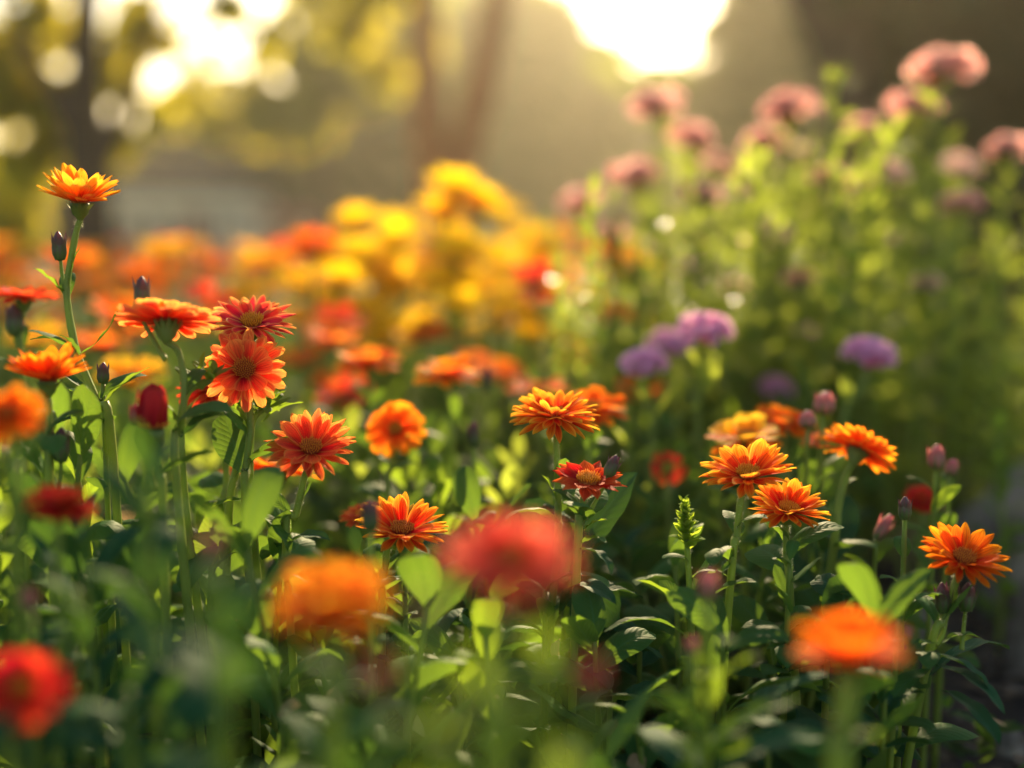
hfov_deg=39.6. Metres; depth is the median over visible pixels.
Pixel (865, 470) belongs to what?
waxy leaved stem
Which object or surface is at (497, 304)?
yellow flower
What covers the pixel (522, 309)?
yellow flower
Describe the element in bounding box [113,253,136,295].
daisy plant
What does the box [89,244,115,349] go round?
daisy plant
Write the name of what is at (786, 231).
tall flower
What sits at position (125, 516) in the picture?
dry leaf
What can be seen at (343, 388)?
daisy plant
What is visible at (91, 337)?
daisy plant
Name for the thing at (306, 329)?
daisy plant
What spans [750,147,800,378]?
tall leafy stem
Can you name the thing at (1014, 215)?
shrub
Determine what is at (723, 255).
tall leafy stem
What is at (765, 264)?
waxy leaved stem
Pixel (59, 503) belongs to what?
daisy plant
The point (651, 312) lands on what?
tall leafy stem
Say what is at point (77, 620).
leafy plant
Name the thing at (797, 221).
tall leafy stem
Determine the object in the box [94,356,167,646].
daisy plant
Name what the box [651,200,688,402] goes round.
tall leafy stem
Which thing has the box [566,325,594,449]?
tall leafy stem
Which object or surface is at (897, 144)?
tall leafy stem
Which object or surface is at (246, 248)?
daisy plant
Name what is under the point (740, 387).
waxy leaved stem
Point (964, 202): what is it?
tall flower
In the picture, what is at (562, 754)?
leafy plant
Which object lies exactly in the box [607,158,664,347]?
tall flower
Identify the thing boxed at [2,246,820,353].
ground
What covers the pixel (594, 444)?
daisy plant
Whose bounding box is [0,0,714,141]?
sky
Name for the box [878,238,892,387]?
tall leafy stem
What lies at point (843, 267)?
tall flower
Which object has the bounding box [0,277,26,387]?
daisy plant
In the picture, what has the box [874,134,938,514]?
tall leafy stem
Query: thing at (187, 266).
daisy plant
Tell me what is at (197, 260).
daisy plant
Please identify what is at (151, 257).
daisy plant
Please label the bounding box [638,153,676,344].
tall leafy stem
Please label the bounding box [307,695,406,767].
leafy plant
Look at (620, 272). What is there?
tall leafy stem
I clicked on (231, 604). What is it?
leafy plant
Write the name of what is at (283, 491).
leafy plant
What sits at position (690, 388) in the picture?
waxy leaved stem
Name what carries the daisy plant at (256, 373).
on the garden bed soil
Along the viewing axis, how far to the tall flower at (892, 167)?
1.79 m
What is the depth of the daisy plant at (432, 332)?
1.79 m
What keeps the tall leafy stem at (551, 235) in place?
on the garden bed soil
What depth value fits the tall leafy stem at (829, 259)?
2.22 m
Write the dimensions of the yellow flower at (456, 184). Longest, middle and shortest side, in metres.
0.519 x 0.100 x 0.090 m
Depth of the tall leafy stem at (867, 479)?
1.59 m
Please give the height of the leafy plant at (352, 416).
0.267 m
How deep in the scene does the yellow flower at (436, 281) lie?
1.92 m
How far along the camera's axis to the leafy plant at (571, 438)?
1.75 m
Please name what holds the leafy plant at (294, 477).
on the garden bed soil
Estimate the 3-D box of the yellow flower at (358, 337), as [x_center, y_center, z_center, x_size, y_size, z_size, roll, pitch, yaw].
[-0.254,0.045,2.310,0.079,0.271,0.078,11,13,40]
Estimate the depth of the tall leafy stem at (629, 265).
2.26 m
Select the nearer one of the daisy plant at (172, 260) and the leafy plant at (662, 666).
the leafy plant at (662, 666)
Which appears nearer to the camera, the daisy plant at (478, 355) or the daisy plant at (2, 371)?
the daisy plant at (478, 355)
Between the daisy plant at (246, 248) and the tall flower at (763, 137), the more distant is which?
the daisy plant at (246, 248)
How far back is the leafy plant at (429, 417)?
1.43 m
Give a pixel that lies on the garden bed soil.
(1014, 708)
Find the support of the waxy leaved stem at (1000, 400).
on the garden bed soil
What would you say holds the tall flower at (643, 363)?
on the garden bed soil
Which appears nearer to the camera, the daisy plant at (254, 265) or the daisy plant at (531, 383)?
the daisy plant at (531, 383)
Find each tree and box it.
[0,0,283,307]
[38,68,270,246]
[150,0,449,261]
[191,117,371,228]
[275,0,510,297]
[331,86,455,245]
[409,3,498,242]
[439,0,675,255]
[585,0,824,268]
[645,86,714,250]
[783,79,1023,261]
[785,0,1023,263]
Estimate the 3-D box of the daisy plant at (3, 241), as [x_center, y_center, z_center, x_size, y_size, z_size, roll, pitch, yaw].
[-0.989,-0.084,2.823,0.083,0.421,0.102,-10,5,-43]
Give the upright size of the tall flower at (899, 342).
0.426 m
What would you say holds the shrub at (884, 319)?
on the garden bed soil
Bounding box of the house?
[112,157,282,255]
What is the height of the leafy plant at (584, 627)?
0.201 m
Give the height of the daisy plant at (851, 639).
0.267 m
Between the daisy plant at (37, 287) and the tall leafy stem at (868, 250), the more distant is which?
the daisy plant at (37, 287)
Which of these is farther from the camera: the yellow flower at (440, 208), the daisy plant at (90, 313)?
the daisy plant at (90, 313)
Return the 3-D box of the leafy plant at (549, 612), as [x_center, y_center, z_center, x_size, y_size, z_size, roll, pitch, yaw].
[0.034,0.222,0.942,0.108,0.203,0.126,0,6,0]
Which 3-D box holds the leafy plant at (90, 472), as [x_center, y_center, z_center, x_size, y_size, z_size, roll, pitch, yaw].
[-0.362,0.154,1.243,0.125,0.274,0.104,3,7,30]
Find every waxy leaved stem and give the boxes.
[550,254,583,399]
[556,259,574,388]
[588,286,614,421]
[608,312,634,517]
[613,406,664,598]
[620,421,665,607]
[656,214,670,320]
[659,208,691,416]
[686,284,716,448]
[730,274,757,520]
[760,243,785,476]
[790,267,838,445]
[847,240,896,560]
[888,276,943,573]
[922,222,981,583]
[958,275,989,502]
[985,305,1019,479]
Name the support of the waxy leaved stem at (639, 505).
on the garden bed soil
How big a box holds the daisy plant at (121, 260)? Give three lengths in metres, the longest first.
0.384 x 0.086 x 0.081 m
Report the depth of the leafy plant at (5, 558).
0.83 m
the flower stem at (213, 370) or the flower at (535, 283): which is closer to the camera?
the flower stem at (213, 370)
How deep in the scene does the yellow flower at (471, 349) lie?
2.32 m
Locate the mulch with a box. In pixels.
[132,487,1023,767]
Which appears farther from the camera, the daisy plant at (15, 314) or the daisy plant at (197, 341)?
the daisy plant at (197, 341)
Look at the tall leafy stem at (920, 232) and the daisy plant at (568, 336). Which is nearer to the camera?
the daisy plant at (568, 336)
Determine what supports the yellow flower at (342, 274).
on the garden bed soil
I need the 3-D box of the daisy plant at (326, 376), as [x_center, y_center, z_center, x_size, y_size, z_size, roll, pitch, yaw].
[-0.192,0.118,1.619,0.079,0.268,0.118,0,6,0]
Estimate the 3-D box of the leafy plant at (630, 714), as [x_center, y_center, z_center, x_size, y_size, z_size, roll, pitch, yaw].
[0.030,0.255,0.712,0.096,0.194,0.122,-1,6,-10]
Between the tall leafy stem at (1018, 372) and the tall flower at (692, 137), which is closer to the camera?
the tall leafy stem at (1018, 372)
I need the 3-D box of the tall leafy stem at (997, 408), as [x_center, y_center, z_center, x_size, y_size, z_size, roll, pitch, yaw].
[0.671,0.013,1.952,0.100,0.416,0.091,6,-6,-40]
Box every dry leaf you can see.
[121,509,132,519]
[277,698,295,718]
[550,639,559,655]
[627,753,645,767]
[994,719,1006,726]
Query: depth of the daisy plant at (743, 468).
0.90 m
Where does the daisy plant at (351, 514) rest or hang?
on the garden bed soil
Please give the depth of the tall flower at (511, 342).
2.51 m
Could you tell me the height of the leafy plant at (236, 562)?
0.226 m
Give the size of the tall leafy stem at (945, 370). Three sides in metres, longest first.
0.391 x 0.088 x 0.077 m
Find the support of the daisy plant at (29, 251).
on the garden bed soil
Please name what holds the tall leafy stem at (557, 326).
on the garden bed soil
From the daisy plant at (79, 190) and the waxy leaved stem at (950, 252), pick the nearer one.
the daisy plant at (79, 190)
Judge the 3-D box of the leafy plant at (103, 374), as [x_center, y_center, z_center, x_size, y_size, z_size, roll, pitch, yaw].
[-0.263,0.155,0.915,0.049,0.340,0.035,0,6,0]
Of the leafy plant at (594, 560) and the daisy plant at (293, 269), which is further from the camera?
the daisy plant at (293, 269)
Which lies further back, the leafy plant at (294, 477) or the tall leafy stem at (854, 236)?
the tall leafy stem at (854, 236)
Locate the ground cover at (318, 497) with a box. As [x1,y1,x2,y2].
[0,285,1023,767]
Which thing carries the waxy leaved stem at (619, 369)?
on the garden bed soil
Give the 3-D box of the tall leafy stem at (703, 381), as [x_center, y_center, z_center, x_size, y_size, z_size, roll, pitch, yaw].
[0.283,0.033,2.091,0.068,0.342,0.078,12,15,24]
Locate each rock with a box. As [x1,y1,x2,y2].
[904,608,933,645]
[952,460,1023,624]
[978,535,1023,679]
[982,731,1023,757]
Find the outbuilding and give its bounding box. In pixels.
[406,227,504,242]
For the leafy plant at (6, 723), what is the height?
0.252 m
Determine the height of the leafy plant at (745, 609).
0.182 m
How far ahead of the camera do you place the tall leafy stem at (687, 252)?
2.33 m
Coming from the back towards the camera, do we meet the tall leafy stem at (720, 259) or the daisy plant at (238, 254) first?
the daisy plant at (238, 254)
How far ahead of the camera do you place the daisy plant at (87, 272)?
3.51 m
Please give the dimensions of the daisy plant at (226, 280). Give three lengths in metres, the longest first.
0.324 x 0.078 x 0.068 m
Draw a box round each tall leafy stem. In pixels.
[526,252,584,568]
[526,297,588,498]
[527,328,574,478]
[528,305,586,471]
[541,205,591,389]
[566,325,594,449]
[569,173,638,525]
[582,245,605,353]
[591,308,621,439]
[592,202,670,568]
[600,184,658,446]
[605,218,663,521]
[606,279,631,443]
[621,227,656,420]
[625,210,681,439]
[629,155,685,405]
[629,253,657,405]
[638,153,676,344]
[642,235,687,490]
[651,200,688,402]
[652,279,685,435]
[653,240,691,506]
[655,193,737,466]
[664,147,720,422]
[665,149,758,539]
[665,177,728,548]
[683,174,825,465]
[685,203,723,424]
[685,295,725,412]
[686,212,776,463]
[687,170,741,371]
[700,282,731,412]
[708,151,753,298]
[710,170,781,411]
[716,186,791,570]
[717,136,795,588]
[719,247,739,319]
[722,153,753,367]
[723,158,778,365]
[723,283,766,528]
[729,259,749,367]
[736,202,794,404]
[740,151,819,406]
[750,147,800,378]
[755,246,798,473]
[756,174,794,404]
[764,141,841,475]
[766,112,919,536]
[781,183,810,372]
[796,125,862,415]
[796,190,864,489]
[801,225,827,378]
[804,116,893,493]
[809,190,854,476]
[814,215,904,562]
[817,140,928,570]
[817,191,887,537]
[823,244,841,356]
[824,206,894,562]
[828,126,911,413]
[829,212,910,563]
[831,139,900,490]
[842,148,872,323]
[848,117,925,498]
[848,225,870,384]
[851,227,916,562]
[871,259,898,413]
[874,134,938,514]
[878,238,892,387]
[883,228,902,392]
[884,154,942,427]
[885,177,959,527]
[893,174,945,422]
[909,213,963,468]
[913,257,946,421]
[920,144,972,439]
[922,161,991,500]
[923,293,988,570]
[932,275,1015,513]
[933,181,989,495]
[960,212,1006,443]
[964,268,1004,477]
[965,282,1019,492]
[968,243,1023,488]
[977,252,1023,474]
[983,249,1023,458]
[989,213,1023,401]
[1007,292,1023,447]
[1008,210,1023,461]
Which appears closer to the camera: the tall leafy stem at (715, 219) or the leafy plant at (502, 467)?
the leafy plant at (502, 467)
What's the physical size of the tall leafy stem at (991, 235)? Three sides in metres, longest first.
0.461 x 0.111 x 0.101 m
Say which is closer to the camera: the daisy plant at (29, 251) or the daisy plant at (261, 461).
the daisy plant at (261, 461)
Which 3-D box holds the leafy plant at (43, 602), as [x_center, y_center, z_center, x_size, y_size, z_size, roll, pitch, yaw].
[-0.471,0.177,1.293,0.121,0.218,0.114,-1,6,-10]
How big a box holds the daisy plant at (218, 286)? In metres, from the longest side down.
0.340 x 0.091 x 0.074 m
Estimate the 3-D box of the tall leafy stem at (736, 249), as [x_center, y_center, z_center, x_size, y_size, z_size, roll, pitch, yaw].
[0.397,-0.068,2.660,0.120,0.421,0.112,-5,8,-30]
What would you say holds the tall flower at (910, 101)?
on the garden bed soil
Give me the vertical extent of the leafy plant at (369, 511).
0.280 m
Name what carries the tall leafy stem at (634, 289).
on the garden bed soil
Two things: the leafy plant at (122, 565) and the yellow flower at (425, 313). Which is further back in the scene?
the yellow flower at (425, 313)
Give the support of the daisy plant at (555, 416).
on the garden bed soil
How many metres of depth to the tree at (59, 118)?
9.39 m
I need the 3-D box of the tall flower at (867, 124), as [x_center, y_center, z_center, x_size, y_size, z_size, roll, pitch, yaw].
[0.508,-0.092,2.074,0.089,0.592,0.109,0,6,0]
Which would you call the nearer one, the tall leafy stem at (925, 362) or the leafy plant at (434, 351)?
the leafy plant at (434, 351)
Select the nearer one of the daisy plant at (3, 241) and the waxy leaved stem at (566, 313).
the waxy leaved stem at (566, 313)
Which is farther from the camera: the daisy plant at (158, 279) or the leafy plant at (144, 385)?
the daisy plant at (158, 279)
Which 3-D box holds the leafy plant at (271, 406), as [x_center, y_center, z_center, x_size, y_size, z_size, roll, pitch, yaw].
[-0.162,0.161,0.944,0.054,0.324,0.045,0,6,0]
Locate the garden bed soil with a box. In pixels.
[0,350,1023,767]
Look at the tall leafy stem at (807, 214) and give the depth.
1.87 m
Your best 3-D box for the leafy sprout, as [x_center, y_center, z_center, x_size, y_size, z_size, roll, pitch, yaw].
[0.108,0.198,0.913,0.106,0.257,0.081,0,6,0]
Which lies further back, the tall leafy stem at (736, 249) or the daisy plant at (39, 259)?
the daisy plant at (39, 259)
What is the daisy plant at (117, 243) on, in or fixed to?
on the garden bed soil
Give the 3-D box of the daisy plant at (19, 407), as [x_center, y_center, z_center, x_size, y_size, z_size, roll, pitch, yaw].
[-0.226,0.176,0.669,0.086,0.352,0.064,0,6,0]
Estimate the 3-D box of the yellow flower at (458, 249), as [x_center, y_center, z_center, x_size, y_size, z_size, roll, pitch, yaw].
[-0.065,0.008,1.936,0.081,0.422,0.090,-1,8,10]
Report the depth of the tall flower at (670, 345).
1.49 m
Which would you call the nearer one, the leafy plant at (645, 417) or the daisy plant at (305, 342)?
the leafy plant at (645, 417)
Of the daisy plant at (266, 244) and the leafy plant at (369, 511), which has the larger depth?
the daisy plant at (266, 244)
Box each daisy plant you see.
[0,235,32,386]
[0,250,5,364]
[0,256,21,363]
[0,270,10,389]
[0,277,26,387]
[0,283,5,393]
[0,284,20,450]
[0,285,60,590]
[0,298,43,390]
[0,309,13,391]
[0,384,46,654]
[0,649,73,767]
[1,252,25,390]
[2,242,22,333]
[4,265,35,355]
[4,322,68,591]
[4,342,91,767]
[8,260,38,389]
[15,245,45,316]
[16,255,33,325]
[22,483,97,767]
[23,273,59,316]
[27,284,56,315]
[28,312,66,327]
[29,162,148,731]
[30,252,58,314]
[39,246,95,387]
[41,292,63,351]
[42,249,59,351]
[54,287,84,383]
[57,247,101,383]
[57,253,105,375]
[57,270,114,401]
[71,291,78,321]
[72,269,94,350]
[76,328,131,567]
[78,247,100,357]
[83,274,94,358]
[83,277,114,389]
[84,276,122,414]
[85,295,139,582]
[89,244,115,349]
[93,270,116,361]
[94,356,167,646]
[98,320,151,580]
[100,237,129,360]
[101,294,134,429]
[105,255,136,417]
[108,272,129,404]
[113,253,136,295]
[113,272,149,427]
[114,276,233,765]
[119,259,176,401]
[124,242,140,355]
[125,283,149,356]
[127,382,213,665]
[132,241,145,264]
[137,238,193,429]
[139,254,168,367]
[141,281,158,366]
[149,265,171,371]
[149,283,176,386]
[151,261,185,401]
[155,235,195,421]
[163,259,185,393]
[166,284,177,384]
[167,268,191,407]
[168,294,296,767]
[172,375,229,592]
[174,253,199,437]
[175,258,198,361]
[178,321,216,455]
[179,238,216,438]
[180,248,197,351]
[180,262,200,368]
[182,278,236,471]
[183,281,200,366]
[186,257,207,367]
[189,239,209,355]
[195,250,226,429]
[195,274,222,352]
[197,260,230,356]
[202,329,292,757]
[206,259,237,348]
[207,244,226,352]
[213,256,224,342]
[215,265,225,337]
[216,260,240,336]
[216,325,270,423]
[217,278,242,286]
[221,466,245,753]
[227,288,260,303]
[230,240,264,281]
[232,457,317,758]
[234,244,263,279]
[244,281,278,448]
[245,248,289,427]
[250,271,284,382]
[251,249,297,455]
[253,268,281,414]
[258,241,281,342]
[260,408,355,696]
[264,278,295,424]
[267,239,318,403]
[267,240,307,401]
[269,559,393,767]
[274,285,308,398]
[277,346,323,515]
[279,265,310,400]
[279,270,314,425]
[279,304,322,510]
[280,263,291,390]
[281,258,297,408]
[283,226,343,501]
[296,247,319,387]
[298,299,326,402]
[299,323,364,459]
[304,315,352,424]
[306,322,362,552]
[306,370,366,529]
[312,302,369,548]
[314,374,374,560]
[333,345,423,502]
[339,501,387,725]
[354,492,448,726]
[355,401,427,725]
[391,324,443,463]
[405,252,426,385]
[406,319,458,491]
[412,250,434,387]
[413,353,492,631]
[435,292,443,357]
[437,349,496,607]
[439,512,582,767]
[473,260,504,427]
[477,356,529,504]
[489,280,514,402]
[499,239,519,339]
[501,377,569,634]
[505,387,609,642]
[506,452,626,732]
[517,287,568,477]
[542,261,576,351]
[543,330,592,465]
[545,224,579,318]
[548,385,648,725]
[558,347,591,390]
[562,244,591,379]
[564,276,579,377]
[565,275,588,379]
[567,263,586,313]
[568,250,590,333]
[583,238,635,414]
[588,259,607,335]
[589,301,639,562]
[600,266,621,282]
[610,246,666,444]
[613,375,665,610]
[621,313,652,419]
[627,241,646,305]
[631,452,703,719]
[699,438,796,723]
[703,412,786,702]
[730,404,816,673]
[745,477,844,704]
[782,431,840,574]
[791,609,909,767]
[794,422,897,708]
[870,485,969,735]
[878,522,1012,767]
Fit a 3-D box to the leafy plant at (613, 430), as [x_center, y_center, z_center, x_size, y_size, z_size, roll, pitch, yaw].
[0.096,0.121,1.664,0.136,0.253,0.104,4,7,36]
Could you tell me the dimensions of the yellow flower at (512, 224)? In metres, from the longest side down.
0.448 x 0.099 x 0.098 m
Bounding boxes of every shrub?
[731,264,948,420]
[900,157,1023,421]
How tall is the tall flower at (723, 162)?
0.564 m
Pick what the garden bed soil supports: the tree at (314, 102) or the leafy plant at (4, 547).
the leafy plant at (4, 547)
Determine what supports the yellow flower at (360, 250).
on the garden bed soil
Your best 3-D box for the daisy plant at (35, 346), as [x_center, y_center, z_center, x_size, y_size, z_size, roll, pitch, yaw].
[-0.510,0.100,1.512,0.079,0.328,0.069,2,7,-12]
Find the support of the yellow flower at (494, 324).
on the garden bed soil
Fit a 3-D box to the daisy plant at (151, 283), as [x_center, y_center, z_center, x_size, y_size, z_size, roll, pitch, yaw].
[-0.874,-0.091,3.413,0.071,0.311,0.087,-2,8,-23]
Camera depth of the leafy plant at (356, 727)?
0.64 m
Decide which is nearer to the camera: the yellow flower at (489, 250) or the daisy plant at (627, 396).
the daisy plant at (627, 396)
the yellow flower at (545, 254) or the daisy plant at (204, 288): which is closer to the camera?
the daisy plant at (204, 288)
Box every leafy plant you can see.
[0,380,111,767]
[0,384,122,767]
[0,389,23,624]
[0,463,48,616]
[0,473,174,767]
[0,487,27,656]
[0,715,19,738]
[2,470,57,482]
[9,473,62,600]
[16,585,87,767]
[20,526,144,767]
[23,413,105,701]
[25,525,150,767]
[29,460,97,702]
[32,461,104,588]
[34,317,67,476]
[61,421,212,765]
[61,660,176,767]
[65,409,160,678]
[65,455,119,767]
[86,362,134,685]
[91,424,240,718]
[103,397,130,505]
[133,388,190,509]
[136,428,191,513]
[138,470,242,745]
[138,634,307,767]
[139,535,290,735]
[140,378,191,479]
[142,361,177,508]
[149,682,258,754]
[151,529,258,767]
[166,426,218,626]
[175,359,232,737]
[186,466,344,762]
[192,500,271,767]
[215,470,297,753]
[216,410,267,562]
[216,498,352,756]
[226,386,303,735]
[231,507,329,733]
[236,484,329,734]
[254,421,308,657]
[274,407,316,588]
[277,666,347,767]
[281,710,387,767]
[285,595,387,714]
[298,347,332,504]
[302,388,314,516]
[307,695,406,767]
[308,554,484,767]
[318,495,457,760]
[325,403,398,630]
[333,390,405,529]
[342,538,392,700]
[343,498,386,758]
[351,421,445,682]
[366,656,391,767]
[376,566,432,767]
[382,591,466,767]
[388,409,484,630]
[391,518,540,752]
[396,612,516,764]
[397,406,425,553]
[411,374,465,506]
[412,454,463,632]
[413,653,529,767]
[420,345,486,529]
[432,465,589,699]
[436,599,528,767]
[443,420,493,635]
[460,431,562,645]
[465,405,523,527]
[474,407,511,587]
[476,455,583,702]
[481,352,545,514]
[487,630,585,767]
[506,472,670,717]
[509,576,642,742]
[527,582,686,758]
[534,532,621,754]
[549,420,625,612]
[551,669,656,764]
[557,522,683,721]
[564,687,649,767]
[566,359,618,507]
[572,667,700,767]
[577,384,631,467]
[579,658,602,767]
[584,619,686,767]
[602,520,749,767]
[611,454,694,663]
[613,558,697,715]
[620,569,821,767]
[622,375,664,523]
[625,406,729,633]
[641,726,715,767]
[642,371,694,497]
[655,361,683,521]
[666,586,820,767]
[672,636,698,767]
[681,428,766,653]
[682,493,822,723]
[692,331,750,587]
[695,671,830,767]
[724,475,795,679]
[727,595,877,735]
[729,540,829,751]
[734,495,868,760]
[734,524,825,678]
[752,441,836,574]
[759,575,878,757]
[761,410,825,716]
[774,563,932,767]
[775,358,832,545]
[775,573,921,760]
[788,367,820,548]
[795,390,846,583]
[818,680,935,755]
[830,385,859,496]
[840,513,913,726]
[865,495,933,767]
[871,612,935,767]
[876,327,918,521]
[894,443,975,767]
[912,458,979,767]
[954,411,1023,657]
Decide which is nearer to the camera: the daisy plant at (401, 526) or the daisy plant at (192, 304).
the daisy plant at (401, 526)
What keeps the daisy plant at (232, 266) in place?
on the garden bed soil
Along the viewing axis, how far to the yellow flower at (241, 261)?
2.43 m
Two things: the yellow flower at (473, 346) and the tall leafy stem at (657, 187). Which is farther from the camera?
the yellow flower at (473, 346)
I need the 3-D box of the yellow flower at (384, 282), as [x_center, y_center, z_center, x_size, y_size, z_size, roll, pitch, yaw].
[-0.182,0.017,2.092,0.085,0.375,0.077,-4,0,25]
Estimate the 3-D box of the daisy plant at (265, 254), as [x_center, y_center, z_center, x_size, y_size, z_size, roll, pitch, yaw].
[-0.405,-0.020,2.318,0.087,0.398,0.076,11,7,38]
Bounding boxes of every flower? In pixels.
[225,279,267,408]
[232,250,279,430]
[271,267,331,497]
[284,282,334,406]
[303,287,353,483]
[307,258,342,360]
[315,236,363,443]
[315,259,369,545]
[327,269,366,383]
[328,294,378,459]
[329,203,384,408]
[332,236,392,487]
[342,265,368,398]
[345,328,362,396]
[346,290,358,367]
[356,332,408,487]
[357,300,400,476]
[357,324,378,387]
[359,285,405,397]
[362,268,407,492]
[363,248,403,394]
[366,208,419,402]
[371,218,432,466]
[372,314,420,491]
[373,249,428,386]
[375,236,421,470]
[376,260,417,475]
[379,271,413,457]
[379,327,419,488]
[388,259,423,403]
[401,302,444,457]
[403,261,451,444]
[407,280,435,397]
[411,317,439,410]
[413,192,473,438]
[415,219,482,467]
[415,246,469,456]
[416,269,468,470]
[421,283,464,450]
[424,165,487,431]
[427,234,488,462]
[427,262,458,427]
[431,286,490,482]
[436,230,490,406]
[437,265,493,467]
[455,321,481,441]
[457,289,495,429]
[459,181,510,514]
[462,279,511,496]
[464,261,496,411]
[465,318,492,438]
[469,243,527,459]
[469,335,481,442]
[471,295,528,505]
[473,199,529,429]
[474,239,519,439]
[474,313,513,448]
[477,252,533,444]
[483,269,522,403]
[485,278,525,439]
[491,220,546,433]
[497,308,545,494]
[501,300,551,490]
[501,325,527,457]
[502,256,525,392]
[507,259,566,476]
[507,317,554,499]
[511,245,564,450]
[511,260,553,447]
[512,226,569,502]
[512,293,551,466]
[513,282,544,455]
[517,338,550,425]
[526,277,569,439]
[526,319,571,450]
[545,280,576,376]
[557,188,605,387]
[573,289,607,389]
[584,220,631,392]
[592,256,632,377]
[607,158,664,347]
[618,347,684,576]
[627,87,701,436]
[638,240,673,349]
[644,327,692,593]
[661,312,734,552]
[662,179,734,482]
[665,122,722,412]
[669,260,711,372]
[678,236,721,411]
[694,276,758,440]
[696,153,738,333]
[723,179,755,298]
[739,125,787,311]
[740,218,813,407]
[755,374,797,476]
[759,89,821,402]
[776,268,823,428]
[781,144,819,403]
[793,66,862,370]
[803,194,830,326]
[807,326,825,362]
[808,165,868,412]
[814,336,898,676]
[826,259,859,370]
[844,115,888,510]
[852,158,910,538]
[877,272,949,567]
[880,89,956,546]
[880,232,926,482]
[895,45,982,513]
[927,153,980,468]
[927,190,991,459]
[961,133,1023,489]
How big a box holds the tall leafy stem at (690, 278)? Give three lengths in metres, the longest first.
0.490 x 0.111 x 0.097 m
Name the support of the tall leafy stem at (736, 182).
on the garden bed soil
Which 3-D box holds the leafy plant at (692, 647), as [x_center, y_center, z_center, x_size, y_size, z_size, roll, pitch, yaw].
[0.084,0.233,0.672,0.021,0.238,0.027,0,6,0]
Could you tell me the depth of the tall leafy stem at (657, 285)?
1.95 m
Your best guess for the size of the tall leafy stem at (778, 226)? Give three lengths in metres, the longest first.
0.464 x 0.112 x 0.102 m
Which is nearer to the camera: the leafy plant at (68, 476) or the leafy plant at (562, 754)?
the leafy plant at (562, 754)
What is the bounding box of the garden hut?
[261,208,312,244]
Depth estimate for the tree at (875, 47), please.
7.97 m
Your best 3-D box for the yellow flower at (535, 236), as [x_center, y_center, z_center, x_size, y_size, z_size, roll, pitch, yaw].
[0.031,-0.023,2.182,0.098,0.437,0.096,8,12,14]
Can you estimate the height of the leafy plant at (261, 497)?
0.290 m
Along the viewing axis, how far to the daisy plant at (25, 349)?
2.28 m
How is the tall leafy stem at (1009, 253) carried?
on the garden bed soil
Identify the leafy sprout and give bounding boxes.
[604,495,763,767]
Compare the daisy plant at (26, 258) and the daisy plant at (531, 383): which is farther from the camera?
the daisy plant at (26, 258)
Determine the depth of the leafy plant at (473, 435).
1.08 m
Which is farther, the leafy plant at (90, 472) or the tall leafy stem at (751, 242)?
the tall leafy stem at (751, 242)
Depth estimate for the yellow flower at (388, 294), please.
2.18 m
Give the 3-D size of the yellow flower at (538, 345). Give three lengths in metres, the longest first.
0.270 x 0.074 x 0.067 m
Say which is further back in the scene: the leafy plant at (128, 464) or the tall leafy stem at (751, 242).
the tall leafy stem at (751, 242)
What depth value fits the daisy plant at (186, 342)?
2.73 m
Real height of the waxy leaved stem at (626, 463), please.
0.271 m
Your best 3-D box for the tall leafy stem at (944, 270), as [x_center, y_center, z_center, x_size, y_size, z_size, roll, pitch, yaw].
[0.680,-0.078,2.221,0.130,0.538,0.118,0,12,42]
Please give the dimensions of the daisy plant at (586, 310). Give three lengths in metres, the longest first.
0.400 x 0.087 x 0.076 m
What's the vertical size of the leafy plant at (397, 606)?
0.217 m
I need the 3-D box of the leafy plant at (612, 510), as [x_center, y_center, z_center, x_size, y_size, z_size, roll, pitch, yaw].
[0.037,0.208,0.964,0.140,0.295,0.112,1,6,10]
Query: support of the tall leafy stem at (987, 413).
on the garden bed soil
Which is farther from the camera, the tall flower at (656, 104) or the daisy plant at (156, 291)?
the daisy plant at (156, 291)
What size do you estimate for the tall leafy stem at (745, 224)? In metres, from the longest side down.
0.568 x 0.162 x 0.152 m
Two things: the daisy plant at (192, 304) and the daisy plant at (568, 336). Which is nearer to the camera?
the daisy plant at (568, 336)
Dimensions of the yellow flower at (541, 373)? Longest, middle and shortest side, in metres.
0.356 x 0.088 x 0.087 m
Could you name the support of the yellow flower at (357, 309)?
on the garden bed soil
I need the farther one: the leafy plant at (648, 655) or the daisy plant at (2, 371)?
the daisy plant at (2, 371)
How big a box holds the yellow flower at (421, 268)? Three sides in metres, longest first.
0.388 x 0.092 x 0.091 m
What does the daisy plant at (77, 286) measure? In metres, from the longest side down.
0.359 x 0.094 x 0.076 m

